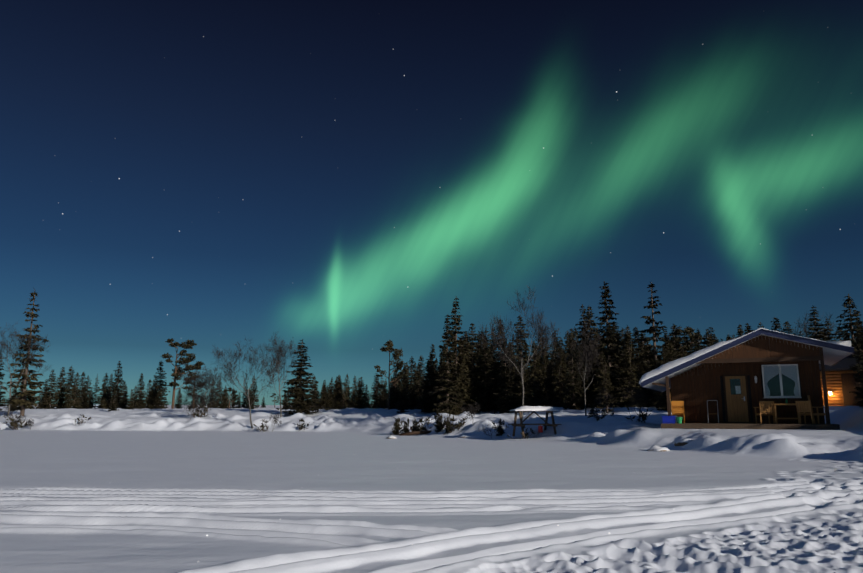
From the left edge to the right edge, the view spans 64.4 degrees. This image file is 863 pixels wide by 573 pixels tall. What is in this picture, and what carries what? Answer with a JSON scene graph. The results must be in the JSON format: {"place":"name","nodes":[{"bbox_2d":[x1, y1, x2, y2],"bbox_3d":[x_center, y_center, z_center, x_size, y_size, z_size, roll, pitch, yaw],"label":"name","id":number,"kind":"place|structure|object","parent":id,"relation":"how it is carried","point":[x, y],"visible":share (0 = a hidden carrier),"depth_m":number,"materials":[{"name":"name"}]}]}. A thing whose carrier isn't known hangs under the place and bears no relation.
{"place":"outdoors","nodes":[
{"label":"outdoors","id":0,"kind":"place"},
{"bbox_2d":[0,404,862,572],"bbox_3d":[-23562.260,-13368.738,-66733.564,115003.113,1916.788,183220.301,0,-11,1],"label":"ground snow","id":1,"kind":"structure","parent":0,"point":[226,490],"depth_m":11.32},
{"bbox_2d":[0,352,8,411],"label":"spruce tree","id":2,"kind":"object","parent":1,"relation":"on","point":[1,392],"visible":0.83,"depth_m":70.21,"materials":[{"name":"green plant"}]},
{"bbox_2d":[3,417,28,429],"bbox_3d":[-33.590,11.005,55.157,1.595,1.317,1.773,-6,-12,31],"label":"brush","id":3,"kind":"object","parent":1,"relation":"on","point":[13,424],"visible":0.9,"depth_m":55.26,"materials":[{"name":"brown plant"}]},
{"bbox_2d":[1,289,49,415],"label":"old spruce tree","id":4,"kind":"object","parent":1,"relation":"on","point":[23,400],"visible":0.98,"depth_m":62.00,"materials":[{"name":"green plant"}]},
{"bbox_2d":[0,323,50,415],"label":"birch tree","id":5,"kind":"object","parent":1,"relation":"on","point":[10,349],"visible":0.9,"depth_m":61.16,"materials":[{"name":"brown plant"}]},
{"bbox_2d":[41,370,60,408],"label":"spruce tree","id":6,"kind":"object","parent":1,"relation":"on","point":[50,394],"visible":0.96,"depth_m":87.56,"materials":[{"name":"green plant"}]},
{"bbox_2d":[51,367,68,408],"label":"spruce tree","id":7,"kind":"object","parent":1,"relation":"on","point":[60,394],"visible":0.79,"depth_m":89.64,"materials":[{"name":"green plant"}]},
{"bbox_2d":[63,367,79,408],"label":"spruce tree","id":8,"kind":"object","parent":1,"relation":"on","point":[71,379],"visible":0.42,"depth_m":91.64,"materials":[{"name":"green plant"}]},
{"bbox_2d":[65,372,82,408],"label":"spruce tree","id":9,"kind":"object","parent":1,"relation":"on","point":[74,402],"visible":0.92,"depth_m":85.44,"materials":[{"name":"green plant"}]},
{"bbox_2d":[77,372,86,407],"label":"spruce tree","id":10,"kind":"object","parent":1,"relation":"on","point":[82,381],"visible":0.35,"depth_m":94.71,"materials":[{"name":"green plant"}]},
{"bbox_2d":[79,375,93,408],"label":"spruce tree","id":11,"kind":"object","parent":1,"relation":"on","point":[87,404],"visible":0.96,"depth_m":89.41,"materials":[{"name":"green plant"}]},
{"bbox_2d":[90,374,99,407],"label":"old spruce tree","id":12,"kind":"object","parent":1,"relation":"on","point":[95,395],"visible":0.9,"depth_m":91.53,"materials":[{"name":"green plant"}]},
{"bbox_2d":[94,374,110,408],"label":"spruce tree","id":13,"kind":"object","parent":1,"relation":"on","point":[104,386],"visible":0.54,"depth_m":87.52,"materials":[{"name":"green plant"}]},
{"bbox_2d":[99,389,107,408],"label":"spruce tree","id":14,"kind":"object","parent":1,"relation":"on","point":[103,403],"visible":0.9,"depth_m":83.89,"materials":[{"name":"green plant"}]},
{"bbox_2d":[108,391,117,410],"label":"spruce tree","id":15,"kind":"object","parent":1,"relation":"on","point":[114,400],"visible":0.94,"depth_m":66.52,"materials":[{"name":"green plant"}]},
{"bbox_2d":[106,361,126,408],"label":"spruce tree","id":16,"kind":"object","parent":1,"relation":"on","point":[117,380],"visible":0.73,"depth_m":85.63,"materials":[{"name":"green plant"}]},
{"bbox_2d":[133,373,146,408],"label":"spruce tree","id":17,"kind":"object","parent":1,"relation":"on","point":[139,404],"visible":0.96,"depth_m":89.36,"materials":[{"name":"green plant"}]},
{"bbox_2d":[145,361,170,408],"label":"spruce tree","id":18,"kind":"object","parent":1,"relation":"on","point":[161,389],"visible":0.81,"depth_m":75.48,"materials":[{"name":"green plant"}]},
{"bbox_2d":[161,338,204,408],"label":"pine tree","id":19,"kind":"object","parent":1,"relation":"on","point":[177,370],"visible":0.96,"depth_m":71.92,"materials":[{"name":"green plant"}]},
{"bbox_2d":[183,365,203,407],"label":"pine tree","id":20,"kind":"object","parent":1,"relation":"on","point":[191,374],"visible":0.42,"depth_m":73.31,"materials":[{"name":"green plant"}]},
{"bbox_2d":[179,390,208,417],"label":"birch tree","id":21,"kind":"object","parent":1,"relation":"on","point":[185,401],"visible":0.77,"depth_m":56.83,"materials":[{"name":"brown plant"}]},
{"bbox_2d":[180,361,210,412],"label":"birch tree","id":22,"kind":"object","parent":1,"relation":"on","point":[193,384],"visible":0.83,"depth_m":62.62,"materials":[{"name":"brown plant"}]},
{"bbox_2d":[187,403,210,417],"bbox_3d":[-19.090,10.269,56.479,1.831,1.552,1.833,0,-11,1],"label":"brush","id":23,"kind":"object","parent":1,"relation":"on","point":[198,413],"visible":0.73,"depth_m":56.26,"materials":[{"name":"brown plant"}]},
{"bbox_2d":[194,365,223,410],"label":"birch tree","id":24,"kind":"object","parent":1,"relation":"on","point":[210,379],"visible":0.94,"depth_m":60.67,"materials":[{"name":"brown plant"}]},
{"bbox_2d":[206,378,216,407],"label":"spruce tree","id":25,"kind":"object","parent":1,"relation":"on","point":[214,402],"visible":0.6,"depth_m":84.23,"materials":[{"name":"green plant"}]},
{"bbox_2d":[211,378,223,408],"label":"spruce tree","id":26,"kind":"object","parent":1,"relation":"on","point":[220,398],"visible":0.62,"depth_m":87.20,"materials":[{"name":"green plant"}]},
{"bbox_2d":[222,388,239,408],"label":"pine tree","id":27,"kind":"object","parent":1,"relation":"on","point":[232,395],"visible":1,"depth_m":73.53,"materials":[{"name":"green plant"}]},
{"bbox_2d":[240,382,247,407],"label":"spruce tree","id":28,"kind":"object","parent":1,"relation":"on","point":[245,401],"visible":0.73,"depth_m":87.04,"materials":[{"name":"green plant"}]},
{"bbox_2d":[212,335,287,428],"bbox_3d":[-14.048,7.288,52.481,6.359,7.329,3.824,0,-11,1],"label":"birch tree","id":29,"kind":"object","parent":1,"relation":"on","point":[239,361],"visible":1,"depth_m":52.29,"materials":[{"name":"brown plant"}]},
{"bbox_2d":[247,376,259,407],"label":"spruce tree","id":30,"kind":"object","parent":1,"relation":"on","point":[255,387],"visible":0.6,"depth_m":85.27,"materials":[{"name":"green plant"}]},
{"bbox_2d":[259,332,300,416],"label":"birch tree","id":31,"kind":"object","parent":1,"relation":"on","point":[279,351],"visible":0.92,"depth_m":59.25,"materials":[{"name":"brown plant"}]},
{"bbox_2d":[276,339,329,414],"bbox_3d":[-11.033,7.869,59.535,4.710,6.753,4.435,-4,-11,20],"label":"spruce tree","id":32,"kind":"object","parent":1,"relation":"on","point":[302,405],"visible":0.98,"depth_m":59.22,"materials":[{"name":"green plant"}]},
{"bbox_2d":[318,380,327,408],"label":"spruce tree","id":33,"kind":"object","parent":1,"relation":"on","point":[324,392],"visible":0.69,"depth_m":76.32,"materials":[{"name":"green plant"}]},
{"bbox_2d":[331,374,345,408],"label":"spruce tree","id":34,"kind":"object","parent":1,"relation":"on","point":[338,402],"visible":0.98,"depth_m":69.88,"materials":[{"name":"green plant"}]},
{"bbox_2d":[352,377,367,408],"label":"spruce tree","id":35,"kind":"object","parent":1,"relation":"on","point":[361,399],"visible":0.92,"depth_m":78.47,"materials":[{"name":"green plant"}]},
{"bbox_2d":[368,373,380,408],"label":"spruce tree","id":36,"kind":"object","parent":1,"relation":"on","point":[375,401],"visible":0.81,"depth_m":76.73,"materials":[{"name":"green plant"}]},
{"bbox_2d":[379,384,387,408],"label":"spruce tree","id":37,"kind":"object","parent":1,"relation":"on","point":[384,400],"visible":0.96,"depth_m":64.68,"materials":[{"name":"green plant"}]},
{"bbox_2d":[374,340,408,409],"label":"pine tree","id":38,"kind":"object","parent":1,"relation":"on","point":[396,354],"visible":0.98,"depth_m":63.57,"materials":[{"name":"green plant"}]},
{"bbox_2d":[385,372,402,408],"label":"spruce tree","id":39,"kind":"object","parent":1,"relation":"on","point":[395,393],"visible":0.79,"depth_m":71.03,"materials":[{"name":"green plant"}]},
{"bbox_2d":[395,368,411,412],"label":"spruce tree","id":40,"kind":"object","parent":1,"relation":"on","point":[404,398],"visible":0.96,"depth_m":58.36,"materials":[{"name":"green plant"}]},
{"bbox_2d":[396,356,421,407],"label":"spruce tree","id":41,"kind":"object","parent":1,"relation":"on","point":[411,378],"visible":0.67,"depth_m":65.27,"materials":[{"name":"green plant"}]},
{"bbox_2d":[393,417,429,430],"bbox_3d":[-1.030,8.817,43.094,1.870,1.458,2.329,8,-13,-35],"label":"brush","id":42,"kind":"object","parent":1,"relation":"on","point":[417,423],"visible":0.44,"depth_m":43.09,"materials":[{"name":"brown plant"}]},
{"bbox_2d":[399,426,431,435],"bbox_3d":[-0.598,8.785,41.623,2.738,0.703,0.349,3,-11,-16],"label":"fallen log","id":43,"kind":"object","parent":1,"relation":"on","point":[415,433],"visible":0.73,"depth_m":41.40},
{"bbox_2d":[412,354,439,412],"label":"spruce tree","id":44,"kind":"object","parent":1,"relation":"on","point":[426,406],"visible":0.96,"depth_m":57.29,"materials":[{"name":"green plant"}]},
{"bbox_2d":[423,344,440,411],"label":"spruce tree","id":45,"kind":"object","parent":1,"relation":"on","point":[434,362],"visible":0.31,"depth_m":59.50,"materials":[{"name":"green plant"}]},
{"bbox_2d":[434,409,445,431],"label":"spruce tree","id":46,"kind":"object","parent":1,"relation":"on","point":[440,419],"visible":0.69,"depth_m":41.06,"materials":[{"name":"green plant"}]},
{"bbox_2d":[424,408,456,430],"bbox_3d":[0.835,8.084,41.447,1.673,1.546,2.204,-8,-13,37],"label":"brush","id":47,"kind":"object","parent":1,"relation":"on","point":[445,420],"visible":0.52,"depth_m":41.11,"materials":[{"name":"brown plant"}]},
{"bbox_2d":[428,314,463,415],"bbox_3d":[1.123,5.992,51.756,2.458,8.022,2.544,4,-11,-22],"label":"spruce tree","id":48,"kind":"object","parent":1,"relation":"on","point":[449,389],"visible":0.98,"depth_m":51.41,"materials":[{"name":"green plant"}]},
{"bbox_2d":[437,298,471,414],"bbox_3d":[1.817,5.385,52.926,2.731,9.458,2.827,-4,-11,19],"label":"spruce tree","id":49,"kind":"object","parent":1,"relation":"on","point":[456,323],"visible":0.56,"depth_m":52.70,"materials":[{"name":"green plant"}]},
{"bbox_2d":[454,337,471,412],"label":"spruce tree","id":50,"kind":"object","parent":1,"relation":"on","point":[461,391],"visible":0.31,"depth_m":52.62,"materials":[{"name":"green plant"}]},
{"bbox_2d":[460,401,480,420],"bbox_3d":[2.340,7.396,39.406,1.581,1.683,1.223,4,-11,-19],"label":"brush","id":51,"kind":"object","parent":1,"relation":"on","point":[471,413],"visible":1,"depth_m":39.39,"materials":[{"name":"brown plant"}]},
{"bbox_2d":[464,323,492,412],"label":"spruce tree","id":52,"kind":"object","parent":1,"relation":"on","point":[472,366],"visible":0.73,"depth_m":53.47,"materials":[{"name":"green plant"}]},
{"bbox_2d":[463,335,498,410],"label":"spruce tree","id":53,"kind":"object","parent":1,"relation":"on","point":[483,400],"visible":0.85,"depth_m":52.74,"materials":[{"name":"green plant"}]},
{"bbox_2d":[486,320,514,410],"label":"spruce tree","id":54,"kind":"object","parent":1,"relation":"on","point":[496,372],"visible":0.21,"depth_m":53.50,"materials":[{"name":"green plant"}]},
{"bbox_2d":[493,337,518,413],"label":"spruce tree","id":55,"kind":"object","parent":1,"relation":"on","point":[506,396],"visible":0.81,"depth_m":50.48,"materials":[{"name":"green plant"}]},
{"bbox_2d":[475,286,558,419],"bbox_3d":[5.175,3.805,40.370,5.350,8.413,4.104,-2,-11,8],"label":"birch tree","id":56,"kind":"object","parent":1,"relation":"on","point":[539,328],"visible":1,"depth_m":41.13,"materials":[{"name":"brown plant"}]},
{"bbox_2d":[507,315,542,408],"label":"spruce tree","id":57,"kind":"object","parent":1,"relation":"on","point":[525,355],"visible":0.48,"depth_m":51.52,"materials":[{"name":"green plant"}]},
{"bbox_2d":[514,358,535,408],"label":"spruce tree","id":58,"kind":"object","parent":1,"relation":"on","point":[527,390],"visible":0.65,"depth_m":49.99,"materials":[{"name":"green plant"}]},
{"bbox_2d":[508,411,560,436],"bbox_3d":[5.271,7.041,35.209,2.240,1.326,1.900,2,-11,-11],"label":"picnic table","id":59,"kind":"object","parent":1,"relation":"on","point":[522,425],"visible":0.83,"depth_m":35.12,"materials":[{"name":"brown wood"}]},
{"bbox_2d":[509,406,558,410],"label":"snow","id":60,"kind":"structure","parent":59,"relation":"on","point":[535,408],"depth_m":35.00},
{"bbox_2d":[518,345,552,405],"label":"spruce tree","id":61,"kind":"object","parent":1,"relation":"on","point":[544,391],"visible":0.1,"depth_m":57.20,"materials":[{"name":"green plant"}]},
{"bbox_2d":[529,341,547,405],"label":"spruce tree","id":62,"kind":"object","parent":1,"relation":"on","point":[538,396],"visible":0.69,"depth_m":55.40,"materials":[{"name":"green plant"}]},
{"bbox_2d":[545,358,558,406],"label":"spruce tree","id":63,"kind":"object","parent":1,"relation":"on","point":[551,386],"visible":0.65,"depth_m":59.21,"materials":[{"name":"green plant"}]},
{"bbox_2d":[553,365,564,406],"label":"old spruce tree","id":64,"kind":"object","parent":1,"relation":"on","point":[560,393],"visible":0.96,"depth_m":54.14,"materials":[{"name":"green plant"}]},
{"bbox_2d":[551,337,568,404],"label":"spruce tree","id":65,"kind":"object","parent":1,"relation":"on","point":[563,369],"visible":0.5,"depth_m":56.36,"materials":[{"name":"green plant"}]},
{"bbox_2d":[560,334,583,409],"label":"spruce tree","id":66,"kind":"object","parent":1,"relation":"on","point":[572,402],"visible":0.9,"depth_m":45.99,"materials":[{"name":"green plant"}]},
{"bbox_2d":[550,318,602,415],"bbox_3d":[8.524,4.590,39.574,2.546,5.963,3.318,3,-11,-17],"label":"birch tree","id":67,"kind":"object","parent":1,"relation":"on","point":[590,353],"visible":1,"depth_m":39.52,"materials":[{"name":"brown plant"}]},
{"bbox_2d":[563,346,595,408],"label":"spruce tree","id":68,"kind":"object","parent":1,"relation":"on","point":[582,405],"visible":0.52,"depth_m":46.85,"materials":[{"name":"green plant"}]},
{"bbox_2d":[573,304,598,401],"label":"spruce tree","id":69,"kind":"object","parent":1,"relation":"on","point":[583,327],"visible":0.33,"depth_m":49.93,"materials":[{"name":"green plant"}]},
{"bbox_2d":[583,364,598,407],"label":"spruce tree","id":70,"kind":"object","parent":1,"relation":"on","point":[592,385],"visible":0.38,"depth_m":47.27,"materials":[{"name":"green plant"}]},
{"bbox_2d":[582,305,603,387],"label":"spruce tree","id":71,"kind":"object","parent":1,"relation":"on","point":[592,325],"visible":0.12,"depth_m":50.96,"materials":[{"name":"green plant"}]},
{"bbox_2d":[590,402,614,420],"bbox_3d":[9.142,6.702,36.099,1.169,1.224,1.422,3,-11,-16],"label":"brush","id":72,"kind":"object","parent":1,"relation":"on","point":[597,417],"visible":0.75,"depth_m":36.12,"materials":[{"name":"brown plant"}]},
{"bbox_2d":[593,351,615,407],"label":"spruce tree","id":73,"kind":"object","parent":1,"relation":"on","point":[602,357],"visible":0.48,"depth_m":46.22,"materials":[{"name":"green plant"}]},
{"bbox_2d":[594,387,615,417],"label":"birch tree","id":74,"kind":"object","parent":1,"relation":"on","point":[599,401],"visible":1,"depth_m":37.09,"materials":[{"name":"brown plant"}]},
{"bbox_2d":[596,357,619,412],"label":"old spruce tree","id":75,"kind":"object","parent":1,"relation":"on","point":[606,381],"visible":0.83,"depth_m":42.85,"materials":[{"name":"green plant"}]},
{"bbox_2d":[588,281,635,404],"bbox_3d":[12.612,3.968,47.677,3.499,8.971,3.150,2,-11,-10],"label":"spruce tree","id":76,"kind":"object","parent":1,"relation":"on","point":[611,351],"visible":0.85,"depth_m":47.70,"materials":[{"name":"green plant"}]},
{"bbox_2d":[613,327,630,406],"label":"spruce tree","id":77,"kind":"object","parent":1,"relation":"on","point":[620,364],"visible":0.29,"depth_m":49.33,"materials":[{"name":"green plant"}]},
{"bbox_2d":[615,333,645,407],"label":"spruce tree","id":78,"kind":"object","parent":1,"relation":"on","point":[632,379],"visible":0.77,"depth_m":45.53,"materials":[{"name":"green plant"}]},
{"bbox_2d":[623,335,643,405],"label":"spruce tree","id":79,"kind":"object","parent":1,"relation":"on","point":[625,336],"visible":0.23,"depth_m":49.53,"materials":[{"name":"green plant"}]},
{"bbox_2d":[631,327,647,378],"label":"spruce tree","id":80,"kind":"object","parent":1,"relation":"on","point":[635,344],"visible":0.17,"depth_m":54.78,"materials":[{"name":"green plant"}]},
{"bbox_2d":[625,403,653,422],"bbox_3d":[10.315,6.363,34.167,1.594,1.292,1.021,0,-11,1],"label":"brush","id":81,"kind":"object","parent":1,"relation":"on","point":[643,415],"visible":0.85,"depth_m":34.11,"materials":[{"name":"brown plant"}]},
{"bbox_2d":[621,381,661,418],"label":"birch tree","id":82,"kind":"object","parent":1,"relation":"on","point":[639,393],"visible":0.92,"depth_m":35.15,"materials":[{"name":"brown plant"}]},
{"bbox_2d":[635,332,653,406],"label":"spruce tree","id":83,"kind":"object","parent":1,"relation":"on","point":[642,356],"visible":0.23,"depth_m":52.52,"materials":[{"name":"green plant"}]},
{"bbox_2d":[640,341,655,406],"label":"spruce tree","id":84,"kind":"object","parent":1,"relation":"on","point":[644,372],"visible":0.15,"depth_m":48.87,"materials":[{"name":"green plant"}]},
{"bbox_2d":[634,282,667,407],"bbox_3d":[15.972,4.012,48.020,3.444,9.166,2.795,2,-11,-11],"label":"old spruce tree","id":85,"kind":"object","parent":1,"relation":"on","point":[654,339],"visible":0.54,"depth_m":47.90,"materials":[{"name":"green plant"}]},
{"bbox_2d":[647,445,669,450],"bbox_3d":[8.095,5.921,24.484,0.890,0.513,0.894,8,-13,-36],"label":"snow mound","id":86,"kind":"object","parent":1,"relation":"on","point":[654,448],"visible":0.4,"depth_m":24.26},
{"bbox_2d":[649,350,670,408],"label":"spruce tree","id":87,"kind":"object","parent":1,"relation":"on","point":[654,404],"visible":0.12,"depth_m":44.55,"materials":[{"name":"green plant"}]},
{"bbox_2d":[657,350,671,410],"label":"spruce tree","id":88,"kind":"object","parent":1,"relation":"on","point":[663,401],"visible":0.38,"depth_m":41.78,"materials":[{"name":"green plant"}]},
{"bbox_2d":[666,324,682,357],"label":"spruce tree","id":89,"kind":"object","parent":1,"relation":"on","point":[672,333],"visible":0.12,"depth_m":67.55,"materials":[{"name":"green plant"}]},
{"bbox_2d":[673,326,689,358],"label":"spruce tree","id":90,"kind":"object","parent":1,"relation":"on","point":[679,341],"visible":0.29,"depth_m":53.73,"materials":[{"name":"green plant"}]},
{"bbox_2d":[674,438,693,445],"bbox_3d":[9.348,5.779,25.172,0.857,0.398,0.597,-6,-12,31],"label":"boulder","id":91,"kind":"object","parent":1,"relation":"on","point":[683,442],"visible":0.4,"depth_m":25.06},
{"bbox_2d":[673,326,703,354],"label":"pine tree","id":92,"kind":"object","parent":1,"relation":"on","point":[689,332],"visible":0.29,"depth_m":68.74,"materials":[{"name":"green plant"}]},
{"bbox_2d":[641,329,853,429],"bbox_3d":[14.114,4.417,31.027,7.880,4.934,7.950,-5,-12,24],"label":"cabin","id":93,"kind":"object","parent":1,"relation":"on","point":[739,379],"visible":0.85,"depth_m":28.49,"materials":[{"name":"brown wood"}]},
{"bbox_2d":[662,416,675,422],"bbox_3d":[9.967,5.587,28.777,0.520,0.310,0.370,-5,-12,24],"label":"storage bin","id":94,"kind":"object","parent":93,"relation":"on","point":[668,419],"visible":0.94,"depth_m":28.63,"materials":[{"name":"blue"}]},
{"bbox_2d":[671,401,684,422],"bbox_3d":[10.586,5.388,29.430,0.500,0.940,0.598,-4,-11,19],"label":"wooden cabinet","id":95,"kind":"object","parent":93,"relation":"on","point":[677,410],"visible":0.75,"depth_m":29.23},
{"bbox_2d":[753,401,774,423],"bbox_3d":[13.538,5.121,27.881,0.600,0.900,0.624,-1,-11,4],"label":"porch chair","id":96,"kind":"object","parent":93,"relation":"on","point":[768,407],"visible":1,"depth_m":27.66,"materials":[{"name":"brown wood"}]},
{"bbox_2d":[773,403,800,423],"bbox_3d":[14.332,5.123,27.620,0.960,0.800,0.720,-5,-12,24],"label":"porch table","id":97,"kind":"object","parent":93,"relation":"on","point":[776,418],"visible":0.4,"depth_m":27.47,"materials":[{"name":"brown wood"}]},
{"bbox_2d":[796,401,819,423],"bbox_3d":[14.870,4.979,27.117,0.624,0.900,0.600,7,-13,-35],"label":"porch chair","id":98,"kind":"object","parent":93,"relation":"on","point":[800,407],"visible":0.94,"depth_m":27.00,"materials":[{"name":"brown wood"}]},
{"bbox_2d":[780,312,837,338],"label":"birch tree","id":99,"kind":"object","parent":1,"relation":"on","point":[807,335],"visible":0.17,"depth_m":54.03,"materials":[{"name":"brown plant"}]},
{"bbox_2d":[807,306,826,340],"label":"spruce tree","id":100,"kind":"object","parent":1,"relation":"on","point":[815,324],"visible":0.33,"depth_m":46.81,"materials":[{"name":"green plant"}]},
{"bbox_2d":[822,317,836,341],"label":"spruce tree","id":101,"kind":"object","parent":1,"relation":"on","point":[829,334],"visible":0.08,"depth_m":49.77,"materials":[{"name":"green plant"}]},
{"bbox_2d":[819,351,862,405],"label":"log cabin","id":102,"kind":"object","parent":1,"relation":"on","point":[840,381],"visible":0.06,"depth_m":40.09,"materials":[{"name":"brown"}]},
{"bbox_2d":[836,293,862,353],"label":"spruce tree","id":103,"kind":"object","parent":1,"relation":"on","point":[851,330],"visible":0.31,"depth_m":41.95,"materials":[{"name":"green plant"}]},
{"bbox_2d":[848,332,862,370],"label":"pine tree","id":104,"kind":"object","parent":1,"relation":"on","point":[856,344],"visible":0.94,"depth_m":32.00,"materials":[{"name":"green plant"}]},
{"bbox_2d":[849,340,862,406],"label":"spruce tree","id":105,"kind":"object","parent":1,"relation":"on","point":[861,381],"visible":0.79,"depth_m":33.31,"materials":[{"name":"green plant"}]},
{"bbox_2d":[852,324,862,405],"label":"spruce tree","id":106,"kind":"object","parent":1,"relation":"on","point":[856,375],"visible":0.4,"depth_m":35.33,"materials":[{"name":"green plant"}]},
{"bbox_2d":[0,0,862,404],"label":"sky","id":107,"kind":"structure","parent":0,"point":[330,175],"materials":[{"name":"blue"}]},
{"bbox_2d":[639,328,853,384],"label":"roof","id":108,"kind":"structure","parent":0,"point":[663,368],"depth_m":28.47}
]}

